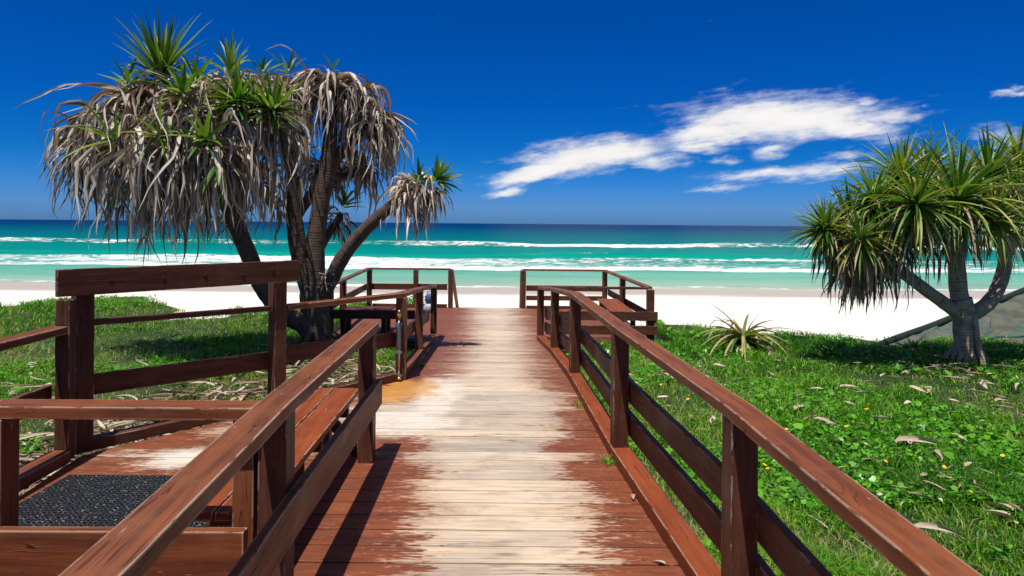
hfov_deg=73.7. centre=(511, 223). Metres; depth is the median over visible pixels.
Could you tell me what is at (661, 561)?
fallen leaf
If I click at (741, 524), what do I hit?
railing
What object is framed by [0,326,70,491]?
railing
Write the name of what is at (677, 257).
sea
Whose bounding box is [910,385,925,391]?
fallen leaf
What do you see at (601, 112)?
sky
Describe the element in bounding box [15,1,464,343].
pandanus tree
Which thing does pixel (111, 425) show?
leaf litter
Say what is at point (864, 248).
pandanus tree
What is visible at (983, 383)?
fallen leaf
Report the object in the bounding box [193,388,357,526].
bench
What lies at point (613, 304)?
bench
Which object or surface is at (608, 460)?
weed tuft
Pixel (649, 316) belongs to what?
railing
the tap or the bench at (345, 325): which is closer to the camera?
the tap
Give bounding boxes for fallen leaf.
[653,560,665,563]
[814,417,838,424]
[823,435,843,440]
[837,384,855,388]
[855,391,873,393]
[872,416,895,421]
[895,436,938,443]
[906,491,932,499]
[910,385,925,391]
[914,522,962,535]
[933,449,943,460]
[951,433,966,440]
[978,381,987,388]
[981,510,1010,516]
[985,502,1013,510]
[994,397,1008,400]
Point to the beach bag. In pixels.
(427, 307)
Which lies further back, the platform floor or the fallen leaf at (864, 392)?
the platform floor
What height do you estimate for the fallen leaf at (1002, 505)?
0.042 m
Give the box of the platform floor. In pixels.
[334,307,645,342]
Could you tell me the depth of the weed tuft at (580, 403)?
6.74 m
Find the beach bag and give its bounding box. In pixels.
[423,291,430,311]
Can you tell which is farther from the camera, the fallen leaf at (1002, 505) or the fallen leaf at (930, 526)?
the fallen leaf at (1002, 505)
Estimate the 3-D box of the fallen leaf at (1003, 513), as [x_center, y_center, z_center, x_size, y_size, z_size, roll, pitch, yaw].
[3.419,2.043,4.826,0.180,0.036,0.052,1,0,23]
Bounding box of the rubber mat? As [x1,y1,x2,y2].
[19,474,204,526]
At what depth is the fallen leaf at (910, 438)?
6.41 m
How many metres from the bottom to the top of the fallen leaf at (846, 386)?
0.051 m
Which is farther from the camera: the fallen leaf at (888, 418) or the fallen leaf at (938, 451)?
the fallen leaf at (888, 418)
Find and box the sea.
[0,219,1023,291]
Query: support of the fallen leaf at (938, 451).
on the grass at (968, 544)
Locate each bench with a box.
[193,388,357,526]
[340,306,393,333]
[597,298,634,325]
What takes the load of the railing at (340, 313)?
on the platform floor
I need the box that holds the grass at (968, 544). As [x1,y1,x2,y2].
[0,294,1023,575]
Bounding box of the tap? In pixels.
[396,310,402,379]
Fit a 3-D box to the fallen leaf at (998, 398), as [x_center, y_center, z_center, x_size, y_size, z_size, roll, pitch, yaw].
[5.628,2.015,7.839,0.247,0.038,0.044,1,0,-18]
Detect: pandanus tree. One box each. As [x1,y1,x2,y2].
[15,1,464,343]
[782,119,1023,369]
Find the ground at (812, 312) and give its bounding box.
[0,284,1023,575]
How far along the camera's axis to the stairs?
18.61 m
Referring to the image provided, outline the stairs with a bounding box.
[451,269,522,307]
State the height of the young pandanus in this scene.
1.559 m
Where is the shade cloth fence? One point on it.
(1004, 318)
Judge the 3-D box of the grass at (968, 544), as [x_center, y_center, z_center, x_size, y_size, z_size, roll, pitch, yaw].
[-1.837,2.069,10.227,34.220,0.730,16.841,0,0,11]
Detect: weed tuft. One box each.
[572,400,583,407]
[599,453,613,465]
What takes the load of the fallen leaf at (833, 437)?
on the grass at (968, 544)
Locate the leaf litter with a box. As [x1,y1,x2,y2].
[0,339,1023,575]
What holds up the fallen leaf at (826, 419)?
on the grass at (968, 544)
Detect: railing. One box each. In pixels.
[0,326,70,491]
[0,399,258,575]
[54,260,436,458]
[59,322,381,575]
[329,267,452,344]
[521,269,657,350]
[537,286,981,575]
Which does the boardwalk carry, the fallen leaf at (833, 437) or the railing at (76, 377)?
the railing at (76, 377)
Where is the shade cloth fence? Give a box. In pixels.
[874,287,1023,347]
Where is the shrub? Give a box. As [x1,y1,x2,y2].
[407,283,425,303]
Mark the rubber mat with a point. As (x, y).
(72, 500)
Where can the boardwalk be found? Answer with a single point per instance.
(487, 461)
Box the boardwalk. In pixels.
[19,340,685,575]
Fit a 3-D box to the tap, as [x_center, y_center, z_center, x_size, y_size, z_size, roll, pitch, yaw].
[-1.281,1.376,7.720,0.073,0.795,0.130,1,0,0]
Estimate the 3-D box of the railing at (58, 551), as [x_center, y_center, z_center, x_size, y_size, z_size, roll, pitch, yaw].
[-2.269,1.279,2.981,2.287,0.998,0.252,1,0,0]
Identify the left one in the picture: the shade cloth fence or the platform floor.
the platform floor
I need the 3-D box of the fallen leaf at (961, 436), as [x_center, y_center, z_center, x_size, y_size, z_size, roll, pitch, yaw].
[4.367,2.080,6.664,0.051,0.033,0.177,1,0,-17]
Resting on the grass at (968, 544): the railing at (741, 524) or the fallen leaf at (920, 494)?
the fallen leaf at (920, 494)
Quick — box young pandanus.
[690,304,797,360]
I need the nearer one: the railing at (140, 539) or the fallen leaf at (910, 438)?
the railing at (140, 539)
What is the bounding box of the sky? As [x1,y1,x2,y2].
[0,0,1023,226]

